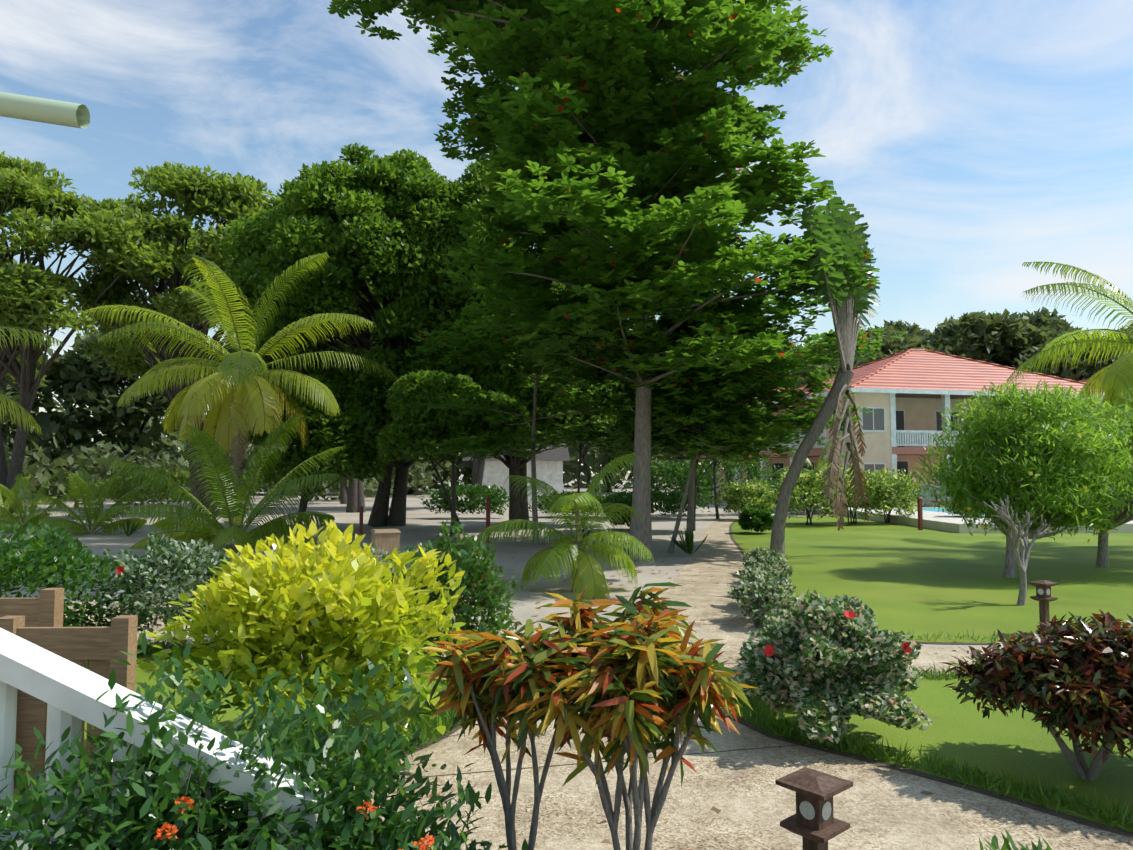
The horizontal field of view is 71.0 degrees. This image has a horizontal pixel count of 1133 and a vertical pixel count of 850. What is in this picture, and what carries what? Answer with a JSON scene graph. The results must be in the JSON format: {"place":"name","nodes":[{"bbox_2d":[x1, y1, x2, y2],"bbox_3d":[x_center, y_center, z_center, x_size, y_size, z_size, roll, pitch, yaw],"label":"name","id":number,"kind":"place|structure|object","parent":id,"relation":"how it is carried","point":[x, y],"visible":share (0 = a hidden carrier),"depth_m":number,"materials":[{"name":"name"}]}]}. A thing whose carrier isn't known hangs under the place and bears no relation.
{"place":"outdoors","nodes":[
{"label":"outdoors","id":0,"kind":"place"},
{"bbox_2d":[0,92,89,128],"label":"roof pipe","id":1,"kind":"object","parent":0,"point":[44,110],"visible":1,"depth_m":1.40,"materials":[{"name":"green"}]},
{"bbox_2d":[113,500,146,505],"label":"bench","id":2,"kind":"object","parent":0,"point":[140,504],"visible":0.19,"depth_m":48.75,"materials":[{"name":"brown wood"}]},
{"bbox_2d":[63,602,466,656],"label":"path","id":3,"kind":"structure","parent":0,"point":[154,627],"depth_m":11.74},
{"bbox_2d":[84,650,450,800],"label":"lawn island","id":4,"kind":"structure","parent":0,"point":[230,717],"depth_m":7.51,"materials":[{"name":"green plant"}]},
{"bbox_2d":[0,588,137,828],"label":"wood fence","id":5,"kind":"object","parent":4,"relation":"on","point":[41,619],"visible":0.42,"depth_m":4.56,"materials":[{"name":"brown wood"}]},
{"bbox_2d":[480,461,562,503],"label":"cabin walls","id":6,"kind":"structure","parent":0,"point":[547,472],"depth_m":55.83,"materials":[{"name":"white paint"}]},
{"bbox_2d":[462,443,569,460],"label":"cabin roof","id":7,"kind":"structure","parent":6,"relation":"on","point":[559,454],"depth_m":56.17,"materials":[{"name":"grey plant"}]},
{"bbox_2d":[470,484,565,497],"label":"cabin rail","id":8,"kind":"object","parent":6,"relation":"attached to","point":[528,488],"visible":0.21,"depth_m":55.25,"materials":[{"name":"wood"}]},
{"bbox_2d":[0,473,1130,837],"bbox_3d":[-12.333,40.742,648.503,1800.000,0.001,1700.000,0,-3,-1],"label":"sand ground","id":9,"kind":"structure","parent":0,"point":[422,525],"depth_m":25.56,"materials":[{"name":"beige sand"}]},
{"bbox_2d":[153,649,468,760],"bbox_3d":[-4.654,2.606,7.012,7.885,0.001,5.746,0,-3,-1],"label":"path edging","id":10,"kind":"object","parent":9,"relation":"on","point":[443,736],"depth_m":6.51,"materials":[{"name":"concrete"}]},
{"bbox_2d":[359,506,363,535],"bbox_3d":[-6.878,3.249,26.621,0.160,1.060,0.160,1,-3,-13],"label":"marker post","id":11,"kind":"object","parent":9,"relation":"on","point":[361,521],"visible":0.81,"depth_m":26.56,"materials":[{"name":"red wood"}]},
{"bbox_2d":[371,529,400,568],"bbox_3d":[-3.129,2.412,13.718,0.460,1.200,0.460,1,-4,-21],"label":"timber post","id":12,"kind":"object","parent":9,"relation":"on","point":[388,540],"visible":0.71,"depth_m":13.55,"materials":[{"name":"brown wood"}]},
{"bbox_2d":[0,455,944,626],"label":"hedge leaves","id":13,"kind":"object","parent":9,"relation":"on","point":[34,557],"visible":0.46,"depth_m":9.79,"materials":[{"name":"green plant"}]},
{"bbox_2d":[116,388,1109,849],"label":"flowers","id":14,"kind":"object","parent":13,"relation":"attached to","point":[422,844],"visible":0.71,"depth_m":3.07,"materials":[{"name":"red plant"}]},
{"bbox_2d":[486,497,489,542],"bbox_3d":[-2.440,2.960,24.720,0.160,1.410,0.160,1,-3,-13],"label":"marker post","id":15,"kind":"object","parent":9,"relation":"on","point":[487,512],"visible":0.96,"depth_m":24.67,"materials":[{"name":"red wood"}]},
{"bbox_2d":[0,0,1011,560],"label":"wood","id":16,"kind":"object","parent":9,"relation":"on","point":[28,384],"depth_m":31.09,"materials":[{"name":"brown wood"}]},
{"bbox_2d":[0,150,547,507],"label":"feather leaves","id":17,"kind":"object","parent":16,"relation":"attached to","point":[119,235],"visible":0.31,"depth_m":36.49,"materials":[{"name":"green plant"}]},
{"bbox_2d":[202,142,768,486],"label":"dense leaves","id":18,"kind":"object","parent":16,"relation":"attached to","point":[267,248],"visible":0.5,"depth_m":29.09,"materials":[{"name":"green plant"}]},
{"bbox_2d":[0,252,1132,599],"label":"palm","id":19,"kind":"object","parent":16,"relation":"attached to","point":[210,394],"depth_m":24.36,"materials":[{"name":"green plant"}]},
{"bbox_2d":[220,395,1122,468],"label":"dead palm fronds","id":20,"kind":"object","parent":19,"relation":"attached to","point":[234,439],"visible":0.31,"depth_m":25.30,"materials":[{"name":"brown plant"}]},
{"bbox_2d":[327,0,906,464],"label":"almond leaves","id":21,"kind":"object","parent":16,"relation":"attached to","point":[561,44],"visible":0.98,"depth_m":18.54,"materials":[{"name":"green plant"}]},
{"bbox_2d":[798,180,880,329],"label":"traveller leaves","id":22,"kind":"object","parent":16,"relation":"attached to","point":[838,242],"visible":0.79,"depth_m":19.21,"materials":[{"name":"green plant"}]},
{"bbox_2d":[822,395,870,530],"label":"dead palm fronds","id":23,"kind":"object","parent":16,"relation":"attached to","point":[835,467],"visible":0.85,"depth_m":19.26,"materials":[{"name":"brown plant"}]},
{"bbox_2d":[0,307,1132,502],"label":"leaves","id":24,"kind":"object","parent":9,"relation":"on","point":[64,444],"visible":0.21,"depth_m":68.24,"materials":[{"name":"green plant"}]},
{"bbox_2d":[123,517,1051,849],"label":"bush leaves","id":25,"kind":"object","parent":9,"relation":"on","point":[477,563],"visible":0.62,"depth_m":7.38,"materials":[{"name":"green plant"}]},
{"bbox_2d":[343,531,1082,849],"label":"fallen leaves","id":26,"kind":"object","parent":9,"relation":"on","point":[716,810],"visible":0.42,"depth_m":11.80,"materials":[{"name":"brown plant"}]},
{"bbox_2d":[729,516,1002,644],"bbox_3d":[22.570,3.691,25.264,40.357,0.001,29.992,0,-3,-1],"label":"rim","id":27,"kind":"object","parent":9,"relation":"on","point":[741,551],"visible":0.25,"depth_m":11.27,"materials":[{"name":"concrete"}]},
{"bbox_2d":[687,392,1131,507],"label":"house walls","id":28,"kind":"structure","parent":9,"relation":"on","point":[919,413],"depth_m":48.74,"materials":[{"name":"beige paint"}]},
{"bbox_2d":[697,447,975,459],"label":"house slabs","id":29,"kind":"structure","parent":28,"relation":"attached to","point":[895,450],"depth_m":46.57,"materials":[{"name":"beige concrete"}]},
{"bbox_2d":[696,388,1131,495],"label":"house wall","id":30,"kind":"structure","parent":28,"relation":"attached to","point":[909,437],"depth_m":46.24,"materials":[{"name":"white paint"}]},
{"bbox_2d":[833,408,994,476],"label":"window","id":31,"kind":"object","parent":28,"relation":"in","point":[878,420],"visible":0.19,"depth_m":45.51,"materials":[{"name":"glass"}]},
{"bbox_2d":[725,411,1117,490],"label":"house openings","id":32,"kind":"object","parent":28,"relation":"in","point":[900,426],"visible":0.12,"depth_m":49.29,"materials":[{"name":"brown wood"}]},
{"bbox_2d":[764,393,1091,409],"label":"house ceilings","id":33,"kind":"object","parent":28,"relation":"attached to","point":[905,395],"depth_m":48.20,"materials":[{"name":"white paint"}]},
{"bbox_2d":[756,350,1122,402],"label":"house roof","id":34,"kind":"structure","parent":28,"relation":"on","point":[923,370],"depth_m":49.38,"materials":[{"name":"red tile"}]},
{"bbox_2d":[756,348,1120,393],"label":"house ridge caps","id":35,"kind":"object","parent":34,"relation":"on","point":[905,352],"visible":0.23,"depth_m":52.17,"materials":[{"name":"red tile"}]},
{"bbox_2d":[720,675,1132,837],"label":"edging","id":36,"kind":"object","parent":9,"relation":"on","point":[1093,824],"visible":0.29,"depth_m":5.62,"materials":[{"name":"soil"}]},
{"bbox_2d":[727,676,1132,831],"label":"lawn patch","id":37,"kind":"object","parent":9,"relation":"on","point":[1019,745],"visible":0.43,"depth_m":6.38,"materials":[{"name":"green plant"}]},
{"bbox_2d":[727,547,931,744],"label":"hibiscus leaves","id":38,"kind":"object","parent":37,"relation":"on","point":[815,639],"visible":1,"depth_m":6.35,"materials":[{"name":"green plant"}]},
{"bbox_2d":[941,609,1132,762],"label":"croton leaves","id":39,"kind":"object","parent":37,"relation":"on","point":[1016,666],"visible":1,"depth_m":5.42,"materials":[{"name":"red plant"}]},
{"bbox_2d":[0,0,1132,472],"label":"sky","id":40,"kind":"structure","parent":0,"point":[974,141],"materials":[{"name":"blue"}]},
{"bbox_2d":[232,690,1132,849],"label":"plaza path","id":41,"kind":"structure","parent":0,"point":[877,807],"depth_m":5.22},
{"bbox_2d":[0,628,330,849],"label":"stair rail","id":42,"kind":"object","parent":41,"relation":"on","point":[68,692],"visible":0.52,"depth_m":3.39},
{"bbox_2d":[48,572,1128,849],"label":"shrub stems","id":43,"kind":"object","parent":41,"relation":"on","point":[636,794],"visible":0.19,"depth_m":3.88,"materials":[{"name":"brown plant"}]},
{"bbox_2d":[88,531,491,642],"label":"bush leaves","id":44,"kind":"object","parent":43,"relation":"attached to","point":[151,568],"visible":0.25,"depth_m":9.40,"materials":[{"name":"green plant"}]},
{"bbox_2d":[136,519,468,751],"bbox_3d":[-2.025,1.591,6.355,2.609,1.641,2.054,0,-3,-1],"label":"bush","id":45,"kind":"object","parent":43,"relation":"attached to","point":[301,591],"visible":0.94,"depth_m":5.89,"materials":[{"name":"yellow plant"}]},
{"bbox_2d":[417,582,759,787],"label":"croton leaves","id":46,"kind":"object","parent":43,"relation":"attached to","point":[658,673],"visible":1,"depth_m":3.70,"materials":[{"name":"orange plant"}]},
{"bbox_2d":[775,767,852,849],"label":"path lamp","id":47,"kind":"object","parent":41,"relation":"on","point":[816,790],"visible":0.96,"depth_m":3.77,"materials":[{"name":"brown stone"}]},
{"bbox_2d":[799,801,830,819],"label":"lantern glass panes","id":48,"kind":"object","parent":47,"relation":"attached to","point":[807,810],"visible":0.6,"depth_m":3.77,"materials":[{"name":"white glass"}]},
{"bbox_2d":[625,514,838,737],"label":"path","id":49,"kind":"structure","parent":0,"point":[728,617],"depth_m":14.48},
{"bbox_2d":[395,571,795,779],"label":"path joints","id":50,"kind":"object","parent":49,"relation":"on","point":[624,759],"visible":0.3,"depth_m":6.18,"materials":[{"name":"concrete"}]},
{"bbox_2d":[711,647,1001,676],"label":"path","id":51,"kind":"structure","parent":0,"point":[926,656],"depth_m":9.40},
{"bbox_2d":[732,516,1132,642],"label":"lawn","id":52,"kind":"structure","parent":0,"point":[961,574],"depth_m":16.98,"materials":[{"name":"green plant"}]},
{"bbox_2d":[81,619,1132,832],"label":"grass","id":53,"kind":"structure","parent":52,"relation":"on","point":[856,744],"depth_m":6.05,"materials":[{"name":"green plant"}]},
{"bbox_2d":[710,461,983,519],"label":"bush leaves","id":54,"kind":"object","parent":52,"relation":"on","point":[881,488],"visible":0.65,"depth_m":33.22,"materials":[{"name":"green plant"}]},
{"bbox_2d":[917,497,922,529],"bbox_3d":[13.361,3.350,30.010,0.160,1.260,0.160,1,-3,-13],"label":"marker post","id":55,"kind":"object","parent":52,"relation":"on","point":[920,515],"visible":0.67,"depth_m":29.96,"materials":[{"name":"red wood"}]},
{"bbox_2d":[1028,580,1058,632],"bbox_3d":[6.431,2.462,10.692,0.260,0.740,0.260,2,-4,-26],"label":"path lamp","id":56,"kind":"object","parent":52,"relation":"on","point":[1044,599],"visible":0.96,"depth_m":10.66,"materials":[{"name":"brown wood"}]},
{"bbox_2d":[1038,589,1049,594],"bbox_3d":[6.431,2.243,10.705,0.129,0.082,0.129,2,-4,-26],"label":"path lamp lens","id":57,"kind":"object","parent":56,"relation":"attached to","point":[1040,592],"visible":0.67,"depth_m":10.66,"materials":[{"name":"white glass"}]},
{"bbox_2d":[958,404,1132,605],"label":"pale wood","id":58,"kind":"object","parent":52,"relation":"on","point":[1014,557],"visible":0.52,"depth_m":16.39,"materials":[{"name":"grey plant"}]},
{"bbox_2d":[908,379,1132,540],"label":"thevetia leaves","id":59,"kind":"object","parent":58,"relation":"attached to","point":[1016,440],"visible":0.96,"depth_m":16.32,"materials":[{"name":"green plant"}]},
{"bbox_2d":[813,506,1132,532],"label":"pool deck","id":60,"kind":"structure","parent":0,"point":[942,521],"depth_m":30.98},
{"bbox_2d":[907,484,1115,506],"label":"pool stone wall","id":61,"kind":"structure","parent":60,"relation":"on","point":[927,499],"depth_m":42.18,"materials":[{"name":"stone"}]},
{"bbox_2d":[913,508,1132,520],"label":"pool water","id":62,"kind":"structure","parent":0,"point":[933,509],"depth_m":39.42,"materials":[{"name":"teal liquid"}]},
{"label":"bed soil","id":63,"kind":"structure","parent":0,"visible":0},
{"bbox_2d":[0,630,527,849],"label":"ixora leaves","id":64,"kind":"object","parent":63,"relation":"on","point":[155,785],"visible":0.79,"depth_m":3.31,"materials":[{"name":"green plant"}]}
]}

